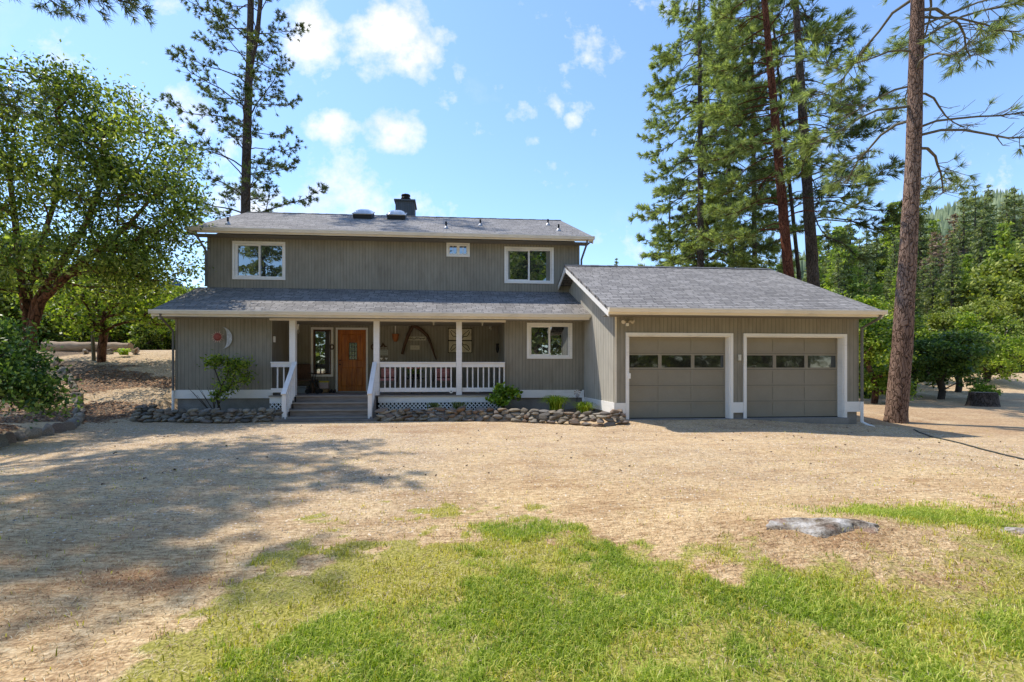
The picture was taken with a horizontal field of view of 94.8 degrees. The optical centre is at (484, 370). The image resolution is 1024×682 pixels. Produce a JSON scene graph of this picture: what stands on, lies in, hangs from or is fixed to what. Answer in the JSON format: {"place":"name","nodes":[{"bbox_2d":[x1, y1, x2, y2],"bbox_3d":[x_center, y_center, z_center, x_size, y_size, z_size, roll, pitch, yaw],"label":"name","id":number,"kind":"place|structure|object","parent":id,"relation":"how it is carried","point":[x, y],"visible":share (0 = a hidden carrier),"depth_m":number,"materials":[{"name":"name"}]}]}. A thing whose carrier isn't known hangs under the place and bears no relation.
{"place":"outdoors","nodes":[
{"label":"outdoors","id":0,"kind":"place"},
{"bbox_2d":[0,350,1023,681],"bbox_3d":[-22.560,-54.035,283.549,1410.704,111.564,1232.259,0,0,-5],"label":"ground","id":1,"kind":"structure","parent":0,"point":[934,416],"depth_m":4.27,"materials":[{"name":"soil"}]},
{"bbox_2d":[0,300,39,346],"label":"leafy bush","id":2,"kind":"object","parent":1,"relation":"on","point":[4,312],"visible":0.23,"depth_m":22.10,"materials":[{"name":"green plant"}]},
{"bbox_2d":[1,228,77,325],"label":"broadleaf tree","id":3,"kind":"object","parent":1,"relation":"on","point":[38,270],"visible":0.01,"depth_m":25.39,"materials":[{"name":"green plant"}]},
{"bbox_2d":[0,213,82,349],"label":"broadleaf tree","id":4,"kind":"object","parent":1,"relation":"on","point":[8,302],"visible":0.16,"depth_m":22.52,"materials":[{"name":"green plant"}]},
{"bbox_2d":[0,357,86,446],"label":"stone edging","id":5,"kind":"object","parent":1,"relation":"on","point":[8,438],"visible":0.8,"depth_m":10.35,"materials":[{"name":"stone"}]},
{"bbox_2d":[0,304,94,428],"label":"leafy bush","id":6,"kind":"object","parent":1,"relation":"on","point":[19,374],"visible":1,"depth_m":8.71,"materials":[{"name":"green plant"}]},
{"bbox_2d":[37,308,76,349],"bbox_3d":[-22.026,-2.103,23.902,2.881,2.566,2.656,0,0,-5],"label":"leafy bush","id":7,"kind":"object","parent":1,"relation":"on","point":[54,335],"visible":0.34,"depth_m":23.39,"materials":[{"name":"green plant"}]},
{"bbox_2d":[58,318,98,341],"bbox_3d":[-20.916,-1.888,24.378,2.305,2.053,2.125,0,0,37],"label":"leafy bush","id":8,"kind":"object","parent":1,"relation":"on","point":[83,336],"visible":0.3,"depth_m":24.11,"materials":[{"name":"green plant"}]},
{"bbox_2d":[0,0,157,123],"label":"pine tree","id":9,"kind":"object","parent":1,"relation":"on","point":[148,10],"visible":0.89,"depth_m":12.25,"materials":[{"name":"green plant"}]},
{"bbox_2d":[40,341,133,350],"bbox_3d":[-17.470,-1.032,20.643,3.616,0.481,0.517,0,0,-5],"label":"fallen log","id":10,"kind":"object","parent":1,"relation":"on","point":[78,346],"visible":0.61,"depth_m":20.44,"materials":[{"name":"brown wood"}]},
{"bbox_2d":[0,361,174,432],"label":"bark mulch","id":11,"kind":"object","parent":1,"relation":"on","point":[18,419],"visible":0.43,"depth_m":13.85,"materials":[{"name":"wood"}]},
{"bbox_2d":[77,266,109,360],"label":"sapling","id":12,"kind":"object","parent":1,"relation":"on","point":[93,353],"visible":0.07,"depth_m":18.45,"materials":[{"name":"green plant"}]},
{"bbox_2d":[3,224,188,362],"bbox_3d":[-15.006,-3.049,18.329,7.724,5.527,4.824,0,0,-5],"label":"young tree","id":13,"kind":"object","parent":1,"relation":"on","point":[101,328],"visible":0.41,"depth_m":17.78,"materials":[{"name":"green plant"}]},
{"bbox_2d":[0,38,225,402],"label":"madrone tree","id":14,"kind":"object","parent":1,"relation":"on","point":[121,174],"visible":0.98,"depth_m":13.55,"materials":[{"name":"green plant"}]},
{"bbox_2d":[110,320,146,342],"bbox_3d":[-19.347,-1.901,25.513,2.524,1.880,2.455,0,0,19],"label":"leafy bush","id":15,"kind":"object","parent":1,"relation":"on","point":[124,327],"visible":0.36,"depth_m":24.93,"materials":[{"name":"green plant"}]},
{"bbox_2d":[96,291,172,348],"bbox_3d":[-19.771,-2.862,26.424,3.757,4.301,3.286,0,0,9],"label":"broadleaf tree","id":16,"kind":"object","parent":1,"relation":"on","point":[119,319],"visible":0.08,"depth_m":25.44,"materials":[{"name":"green plant"}]},
{"bbox_2d":[121,318,167,349],"bbox_3d":[-17.974,-1.875,24.768,2.125,2.053,2.305,0,0,16],"label":"leafy bush","id":17,"kind":"object","parent":1,"relation":"on","point":[141,344],"visible":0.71,"depth_m":24.49,"materials":[{"name":"green plant"}]},
{"bbox_2d":[142,322,174,349],"bbox_3d":[-17.837,-1.808,25.721,2.210,1.692,2.272,0,0,16],"label":"leafy bush","id":18,"kind":"object","parent":1,"relation":"on","point":[164,340],"visible":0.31,"depth_m":25.52,"materials":[{"name":"green plant"}]},
{"bbox_2d":[130,404,283,423],"bbox_3d":[-7.556,1.184,12.710,4.220,0.489,1.000,0,0,4],"label":"stone border","id":19,"kind":"object","parent":1,"relation":"on","point":[144,412],"visible":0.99,"depth_m":12.49,"materials":[{"name":"stone"}]},
{"bbox_2d":[196,349,258,409],"bbox_3d":[-7.290,0.332,13.334,1.503,1.842,1.087,0,0,-5],"label":"rhododendron","id":20,"kind":"object","parent":1,"relation":"on","point":[231,363],"visible":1,"depth_m":13.25,"materials":[{"name":"green plant"}]},
{"bbox_2d":[144,0,327,260],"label":"pine tree","id":21,"kind":"object","parent":1,"relation":"on","point":[250,80],"visible":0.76,"depth_m":25.08,"materials":[{"name":"green plant"}]},
{"bbox_2d":[374,406,628,426],"bbox_3d":[0.309,1.203,12.460,6.729,0.482,0.959,0,0,13],"label":"stone border","id":22,"kind":"object","parent":1,"relation":"on","point":[524,414],"visible":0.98,"depth_m":12.59,"materials":[{"name":"stone"}]},
{"bbox_2d":[485,381,522,407],"bbox_3d":[0.556,0.790,13.797,1.177,0.940,0.916,0,0,-5],"label":"leafy shrub","id":23,"kind":"object","parent":1,"relation":"on","point":[502,396],"visible":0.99,"depth_m":13.66,"materials":[{"name":"green plant"}]},
{"bbox_2d":[0,457,1023,681],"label":"yellow green grass","id":24,"kind":"structure","parent":1,"relation":"on","point":[653,631],"depth_m":2.83,"materials":[{"name":"plant"}]},
{"bbox_2d":[0,420,1023,504],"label":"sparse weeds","id":25,"kind":"object","parent":1,"relation":"on","point":[564,455],"visible":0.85,"depth_m":7.90,"materials":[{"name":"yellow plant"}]},
{"bbox_2d":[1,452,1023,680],"bbox_3d":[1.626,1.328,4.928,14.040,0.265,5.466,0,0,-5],"label":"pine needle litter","id":26,"kind":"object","parent":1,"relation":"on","point":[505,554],"visible":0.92,"depth_m":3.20,"materials":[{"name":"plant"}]},
{"bbox_2d":[148,193,887,425],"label":"house","id":27,"kind":"structure","parent":1,"relation":"on","point":[280,296],"depth_m":14.16,"materials":[{"name":"wood"}]},
{"bbox_2d":[211,327,231,348],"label":"sun and moon art","id":28,"kind":"object","parent":27,"relation":"attached to","point":[217,336],"visible":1,"depth_m":13.77,"materials":[{"name":"silver metal"}]},
{"bbox_2d":[232,241,284,279],"bbox_3d":[-7.536,-3.659,15.701,1.707,1.273,0.128,0,0,-5],"label":"window","id":29,"kind":"structure","parent":27,"relation":"in","point":[254,260],"depth_m":15.72,"materials":[{"name":"clear glass"}]},
{"bbox_2d":[297,364,317,392],"bbox_3d":[-5.889,0.265,15.291,0.768,0.950,0.544,0,0,-5],"label":"porch bench","id":30,"kind":"object","parent":27,"relation":"on","point":[303,371],"visible":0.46,"depth_m":15.49,"materials":[{"name":"brown wood"}]},
{"bbox_2d":[311,327,332,376],"bbox_3d":[-5.490,-0.618,15.870,0.738,1.662,0.128,0,0,-5],"label":"window","id":31,"kind":"structure","parent":27,"relation":"in","point":[321,337],"depth_m":15.90,"materials":[{"name":"clear glass"}]},
{"bbox_2d":[336,327,367,391],"bbox_3d":[-4.508,-0.353,15.922,1.073,2.184,0.135,0,0,-5],"label":"front door","id":32,"kind":"structure","parent":27,"relation":"in","point":[351,343],"depth_m":15.93,"materials":[{"name":"brown wood"}]},
{"bbox_2d":[380,367,397,392],"bbox_3d":[-3.201,0.270,15.375,0.722,0.941,0.612,0,0,-5],"label":"wicker chair","id":33,"kind":"object","parent":27,"relation":"on","point":[387,374],"visible":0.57,"depth_m":15.52,"materials":[{"name":"pink fabric"}]},
{"bbox_2d":[401,325,436,359],"bbox_3d":[-2.255,-0.957,16.021,1.215,1.193,0.126,0,0,-5],"label":"wooden yoke","id":34,"kind":"object","parent":27,"relation":"attached to","point":[410,331],"visible":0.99,"depth_m":15.97,"materials":[{"name":"brown wood"}]},
{"bbox_2d":[432,367,453,392],"bbox_3d":[-1.387,0.270,15.524,0.722,0.941,0.612,0,0,-5],"label":"wicker chair","id":35,"kind":"object","parent":27,"relation":"on","point":[443,374],"visible":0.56,"depth_m":15.66,"materials":[{"name":"pink fabric"}]},
{"bbox_2d":[446,243,469,256],"bbox_3d":[-0.931,-4.168,16.244,0.808,0.506,0.128,0,0,-5],"label":"window","id":36,"kind":"structure","parent":27,"relation":"in","point":[452,249],"depth_m":16.22,"materials":[{"name":"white glass"}]},
{"bbox_2d":[448,328,471,352],"bbox_3d":[-0.859,-1.023,16.178,0.827,0.851,0.041,0,0,-5],"label":"four panel art","id":37,"kind":"object","parent":27,"relation":"attached to","point":[466,340],"visible":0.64,"depth_m":16.18,"materials":[{"name":"metal"}]},
{"bbox_2d":[504,246,553,283],"bbox_3d":[1.537,-3.669,16.447,1.742,1.276,0.128,0,0,-5],"label":"window","id":38,"kind":"structure","parent":27,"relation":"in","point":[528,265],"depth_m":16.46,"materials":[{"name":"clear glass"}]},
{"bbox_2d":[527,323,571,358],"bbox_3d":[2.006,-0.917,14.650,1.430,1.117,0.128,0,0,-5],"label":"window","id":39,"kind":"structure","parent":27,"relation":"in","point":[544,340],"depth_m":14.67,"materials":[{"name":"clear glass"}]},
{"bbox_2d":[626,333,732,418],"bbox_3d":[5.024,0.150,12.228,2.873,2.230,0.238,0,0,-5],"label":"garage door","id":40,"kind":"structure","parent":27,"relation":"in","point":[702,387],"depth_m":12.31,"materials":[{"name":"paint"}]},
{"bbox_2d":[743,333,846,417],"bbox_3d":[8.182,0.150,12.487,2.882,2.230,0.238,0,0,-5],"label":"garage door","id":41,"kind":"structure","parent":27,"relation":"in","point":[802,375],"depth_m":12.57,"materials":[{"name":"paint"}]},
{"bbox_2d":[541,395,572,409],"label":"daylily clump","id":42,"kind":"object","parent":1,"relation":"on","point":[555,402],"visible":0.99,"depth_m":13.26,"materials":[{"name":"green plant"}]},
{"bbox_2d":[572,401,599,412],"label":"daylily clump","id":43,"kind":"object","parent":1,"relation":"on","point":[584,406],"visible":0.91,"depth_m":13.09,"materials":[{"name":"green plant"}]},
{"bbox_2d":[182,492,1023,681],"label":"green lawn grass","id":44,"kind":"structure","parent":1,"relation":"on","point":[937,668],"depth_m":2.50,"materials":[{"name":"plant"}]},
{"bbox_2d":[646,183,696,266],"bbox_3d":[12.527,-5.592,31.363,4.885,13.810,4.619,0,0,-5],"label":"pine tree","id":45,"kind":"object","parent":1,"relation":"on","point":[673,218],"visible":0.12,"depth_m":30.66,"materials":[{"name":"green plant"}]},
{"bbox_2d":[675,217,724,266],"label":"pine tree","id":46,"kind":"object","parent":1,"relation":"on","point":[710,245],"visible":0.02,"depth_m":31.81,"materials":[{"name":"green plant"}]},
{"bbox_2d":[627,0,779,267],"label":"pine tree","id":47,"kind":"object","parent":1,"relation":"on","point":[670,60],"visible":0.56,"depth_m":27.01,"materials":[{"name":"green plant"}]},
{"bbox_2d":[676,0,795,267],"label":"pine tree","id":48,"kind":"object","parent":1,"relation":"on","point":[694,183],"visible":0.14,"depth_m":30.00,"materials":[{"name":"green plant"}]},
{"bbox_2d":[694,0,812,281],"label":"pine tree","id":49,"kind":"object","parent":1,"relation":"on","point":[756,216],"visible":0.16,"depth_m":27.69,"materials":[{"name":"green plant"}]},
{"bbox_2d":[685,0,884,277],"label":"pine tree","id":50,"kind":"object","parent":1,"relation":"on","point":[726,40],"visible":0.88,"depth_m":22.10,"materials":[{"name":"green plant"}]},
{"bbox_2d":[730,0,842,280],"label":"pine tree","id":51,"kind":"object","parent":1,"relation":"on","point":[791,203],"visible":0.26,"depth_m":26.48,"materials":[{"name":"green plant"}]},
{"bbox_2d":[557,493,1023,548],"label":"green grass patch","id":52,"kind":"object","parent":1,"relation":"on","point":[846,511],"visible":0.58,"depth_m":4.19,"materials":[{"name":"plant"}]},
{"bbox_2d":[766,517,878,537],"bbox_3d":[2.671,1.298,3.631,1.019,0.269,0.382,0,0,2],"label":"boulder","id":53,"kind":"object","parent":1,"relation":"on","point":[824,527],"visible":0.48,"depth_m":3.64,"materials":[{"name":"stone"}]},
{"bbox_2d":[724,0,933,287],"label":"pine tree","id":54,"kind":"object","parent":1,"relation":"on","point":[809,230],"visible":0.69,"depth_m":23.18,"materials":[{"name":"green plant"}]},
{"bbox_2d":[818,221,846,292],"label":"conifer tree","id":55,"kind":"object","parent":1,"relation":"on","point":[825,253],"visible":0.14,"depth_m":60.03,"materials":[{"name":"green plant"}]},
{"bbox_2d":[829,252,850,297],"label":"conifer tree","id":56,"kind":"object","parent":1,"relation":"on","point":[837,274],"visible":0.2,"depth_m":42.60,"materials":[{"name":"green plant"}]},
{"bbox_2d":[822,226,864,299],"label":"conifer tree","id":57,"kind":"object","parent":1,"relation":"on","point":[841,229],"visible":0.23,"depth_m":48.89,"materials":[{"name":"green plant"}]},
{"bbox_2d":[831,231,858,298],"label":"conifer tree","id":58,"kind":"object","parent":1,"relation":"on","point":[846,274],"visible":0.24,"depth_m":48.39,"materials":[{"name":"green plant"}]},
{"bbox_2d":[845,244,870,298],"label":"conifer tree","id":59,"kind":"object","parent":1,"relation":"on","point":[855,269],"visible":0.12,"depth_m":48.82,"materials":[{"name":"green plant"}]},
{"bbox_2d":[844,215,874,292],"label":"conifer tree","id":60,"kind":"object","parent":1,"relation":"on","point":[852,231],"visible":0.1,"depth_m":68.25,"materials":[{"name":"green plant"}]},
{"bbox_2d":[853,237,875,296],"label":"conifer tree","id":61,"kind":"object","parent":1,"relation":"on","point":[861,265],"visible":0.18,"depth_m":55.34,"materials":[{"name":"green plant"}]},
{"bbox_2d":[854,225,879,295],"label":"conifer tree","id":62,"kind":"object","parent":1,"relation":"on","point":[867,239],"visible":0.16,"depth_m":60.28,"materials":[{"name":"green plant"}]},
{"bbox_2d":[863,230,886,292],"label":"conifer tree","id":63,"kind":"object","parent":1,"relation":"on","point":[877,243],"visible":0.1,"depth_m":67.64,"materials":[{"name":"green plant"}]},
{"bbox_2d":[859,295,916,351],"bbox_3d":[28.503,-2.347,34.482,5.176,6.413,5.416,0,0,-5],"label":"broadleaf tree","id":64,"kind":"object","parent":1,"relation":"on","point":[875,303],"visible":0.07,"depth_m":34.22,"materials":[{"name":"green plant"}]},
{"bbox_2d":[881,236,898,301],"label":"conifer tree","id":65,"kind":"object","parent":1,"relation":"on","point":[895,265],"visible":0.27,"depth_m":50.16,"materials":[{"name":"green plant"}]},
{"bbox_2d":[859,317,924,403],"bbox_3d":[16.099,-0.407,19.232,2.714,3.689,3.694,0,0,23],"label":"madrone tree","id":66,"kind":"object","parent":1,"relation":"on","point":[875,346],"visible":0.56,"depth_m":19.07,"materials":[{"name":"green plant"}]},
{"bbox_2d":[767,0,1023,423],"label":"pine tree","id":67,"kind":"object","parent":1,"relation":"on","point":[898,389],"visible":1,"depth_m":14.04,"materials":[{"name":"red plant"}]},
{"bbox_2d":[871,201,920,300],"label":"conifer tree","id":68,"kind":"object","parent":1,"relation":"on","point":[880,273],"visible":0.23,"depth_m":64.90,"materials":[{"name":"green plant"}]},
{"bbox_2d":[779,188,1023,281],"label":"forest","id":69,"kind":"object","parent":1,"relation":"on","point":[946,212],"visible":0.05,"depth_m":155.69,"materials":[{"name":"plant"}]},
{"bbox_2d":[882,312,950,395],"bbox_3d":[21.764,-0.847,24.027,4.116,4.394,4.478,0,0,-5],"label":"broadleaf tree","id":70,"kind":"object","parent":1,"relation":"on","point":[917,323],"visible":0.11,"depth_m":23.47,"materials":[{"name":"green plant"}]},
{"bbox_2d":[915,270,926,323],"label":"conifer tree","id":71,"kind":"object","parent":1,"relation":"on","point":[917,304],"visible":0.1,"depth_m":43.90,"materials":[{"name":"green plant"}]},
{"bbox_2d":[915,258,931,324],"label":"conifer tree","id":72,"kind":"object","parent":1,"relation":"on","point":[923,267],"visible":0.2,"depth_m":50.80,"materials":[{"name":"green plant"}]},
{"bbox_2d":[914,315,941,340],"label":"broadleaf tree","id":73,"kind":"object","parent":1,"relation":"on","point":[923,329],"visible":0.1,"depth_m":35.87,"materials":[{"name":"green plant"}]},
{"bbox_2d":[916,199,941,309],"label":"conifer tree","id":74,"kind":"object","parent":1,"relation":"on","point":[922,246],"visible":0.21,"depth_m":62.34,"materials":[{"name":"green plant"}]},
{"bbox_2d":[916,255,949,334],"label":"conifer tree","id":75,"kind":"object","parent":1,"relation":"on","point":[935,270],"visible":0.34,"depth_m":45.30,"materials":[{"name":"green plant"}]},
{"bbox_2d":[918,219,948,282],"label":"conifer tree","id":76,"kind":"object","parent":1,"relation":"on","point":[935,224],"visible":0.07,"depth_m":65.44,"materials":[{"name":"green plant"}]},
{"bbox_2d":[917,232,955,304],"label":"conifer tree","id":77,"kind":"object","parent":1,"relation":"on","point":[935,254],"visible":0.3,"depth_m":54.36,"materials":[{"name":"green plant"}]},
{"bbox_2d":[911,329,997,399],"bbox_3d":[20.737,-0.225,21.151,3.555,3.226,3.930,0,0,-5],"label":"oak tree","id":78,"kind":"object","parent":1,"relation":"on","point":[943,359],"visible":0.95,"depth_m":20.69,"materials":[{"name":"green plant"}]},
{"bbox_2d":[938,233,970,330],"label":"conifer tree","id":79,"kind":"object","parent":1,"relation":"on","point":[950,281],"visible":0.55,"depth_m":42.17,"materials":[{"name":"green plant"}]},
{"bbox_2d":[923,307,986,333],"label":"oak tree","id":80,"kind":"object","parent":1,"relation":"on","point":[942,319],"visible":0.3,"depth_m":37.87,"materials":[{"name":"green plant"}]},
{"bbox_2d":[942,213,969,285],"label":"conifer tree","id":81,"kind":"object","parent":1,"relation":"on","point":[953,222],"visible":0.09,"depth_m":58.13,"materials":[{"name":"green plant"}]},
{"bbox_2d":[945,253,979,309],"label":"conifer tree","id":82,"kind":"object","parent":1,"relation":"on","point":[967,264],"visible":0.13,"depth_m":46.82,"materials":[{"name":"green plant"}]},
{"bbox_2d":[946,191,980,272],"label":"conifer tree","id":83,"kind":"object","parent":1,"relation":"on","point":[963,221],"visible":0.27,"depth_m":55.15,"materials":[{"name":"green plant"}]},
{"bbox_2d":[940,311,995,334],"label":"broadleaf tree","id":84,"kind":"object","parent":1,"relation":"on","point":[965,320],"visible":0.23,"depth_m":35.70,"materials":[{"name":"green plant"}]},
{"bbox_2d":[913,429,1023,459],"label":"garden hose","id":85,"kind":"object","parent":1,"relation":"on","point":[972,446],"visible":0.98,"depth_m":9.31,"materials":[{"name":"rubber"}]},
{"bbox_2d":[931,327,1007,391],"bbox_3d":[25.142,-0.543,25.133,3.828,3.582,3.744,0,0,43],"label":"broadleaf tree","id":86,"kind":"object","parent":1,"relation":"on","point":[995,350],"visible":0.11,"depth_m":24.71,"materials":[{"name":"green plant"}]},
{"bbox_2d":[923,271,1023,335],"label":"oak tree","id":87,"kind":"object","parent":1,"relation":"on","point":[988,286],"visible":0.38,"depth_m":40.76,"materials":[{"name":"green plant"}]},
{"bbox_2d":[955,189,994,265],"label":"conifer tree","id":88,"kind":"object","parent":1,"relation":"on","point":[976,206],"visible":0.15,"depth_m":64.34,"materials":[{"name":"green plant"}]},
{"bbox_2d":[955,209,996,269],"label":"conifer tree","id":89,"kind":"object","parent":1,"relation":"on","point":[979,244],"visible":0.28,"depth_m":50.93,"materials":[{"name":"green plant"}]},
{"bbox_2d":[964,392,1000,406],"bbox_3d":[19.206,1.157,18.112,1.087,0.630,1.102,0,0,-5],"label":"tree stump","id":90,"kind":"object","parent":1,"relation":"on","point":[984,399],"visible":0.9,"depth_m":17.83,"materials":[{"name":"brown wood"}]},
{"bbox_2d":[966,383,1002,399],"bbox_3d":[20.577,0.961,19.326,1.285,0.901,1.246,0,0,-5],"label":"leafy bush","id":91,"kind":"object","parent":90,"relation":"in","point":[978,387],"visible":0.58,"depth_m":19.22,"materials":[{"name":"green plant"}]},
{"bbox_2d":[968,197,1000,258],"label":"conifer tree","id":92,"kind":"object","parent":1,"relation":"on","point":[987,209],"visible":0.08,"depth_m":64.01,"materials":[{"name":"green plant"}]},
{"bbox_2d":[946,251,1023,309],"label":"oak tree","id":93,"kind":"object","parent":1,"relation":"on","point":[1015,262],"visible":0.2,"depth_m":42.97,"materials":[{"name":"green plant"}]},
{"bbox_2d":[948,295,1023,333],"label":"oak tree","id":94,"kind":"object","parent":1,"relation":"on","point":[988,308],"visible":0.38,"depth_m":37.81,"materials":[{"name":"green plant"}]},
{"bbox_2d":[977,184,999,255],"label":"conifer tree","id":95,"kind":"object","parent":1,"relation":"on","point":[989,194],"visible":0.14,"depth_m":68.78,"materials":[{"name":"green plant"}]},
{"bbox_2d":[962,327,1023,381],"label":"broadleaf tree","id":96,"kind":"object","parent":1,"relation":"on","point":[999,362],"visible":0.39,"depth_m":27.54,"materials":[{"name":"green plant"}]},
{"bbox_2d":[973,282,1023,323],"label":"oak tree","id":97,"kind":"object","parent":1,"relation":"on","point":[1012,290],"visible":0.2,"depth_m":39.05,"materials":[{"name":"green plant"}]},
{"bbox_2d":[982,221,1023,293],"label":"tree","id":98,"kind":"object","parent":1,"relation":"on","point":[1004,240],"visible":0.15,"depth_m":43.90,"materials":[{"name":"green plant"}]},
{"bbox_2d":[983,315,1023,335],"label":"broadleaf tree","id":99,"kind":"object","parent":1,"relation":"on","point":[994,320],"visible":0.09,"depth_m":37.20,"materials":[{"name":"green plant"}]},
{"bbox_2d":[991,194,1020,251],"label":"conifer tree","id":100,"kind":"object","parent":1,"relation":"on","point":[1008,217],"visible":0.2,"depth_m":61.91,"materials":[{"name":"green plant"}]},
{"bbox_2d":[992,313,1023,372],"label":"broadleaf tree","id":101,"kind":"object","parent":1,"relation":"on","point":[1012,328],"visible":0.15,"depth_m":33.20,"materials":[{"name":"green plant"}]},
{"bbox_2d":[992,186,1023,248],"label":"conifer tree","id":102,"kind":"object","parent":1,"relation":"on","point":[1014,190],"visible":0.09,"depth_m":62.78,"materials":[{"name":"green plant"}]},
{"bbox_2d":[1013,204,1023,243],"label":"conifer tree","id":103,"kind":"object","parent":1,"relation":"on","point":[1022,224],"visible":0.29,"depth_m":61.01,"materials":[{"name":"green plant"}]},
{"bbox_2d":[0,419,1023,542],"bbox_3d":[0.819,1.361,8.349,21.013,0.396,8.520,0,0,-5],"label":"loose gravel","id":104,"kind":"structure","parent":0,"point":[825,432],"depth_m":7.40,"materials":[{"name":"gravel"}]},
{"bbox_2d":[0,0,1023,287],"label":"sky","id":105,"kind":"structure","parent":0,"point":[511,109],"materials":[{"name":"blue"}]},
{"bbox_2d":[101,418,1017,484],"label":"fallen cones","id":106,"kind":"object","parent":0,"point":[571,452],"visible":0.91,"depth_m":8.03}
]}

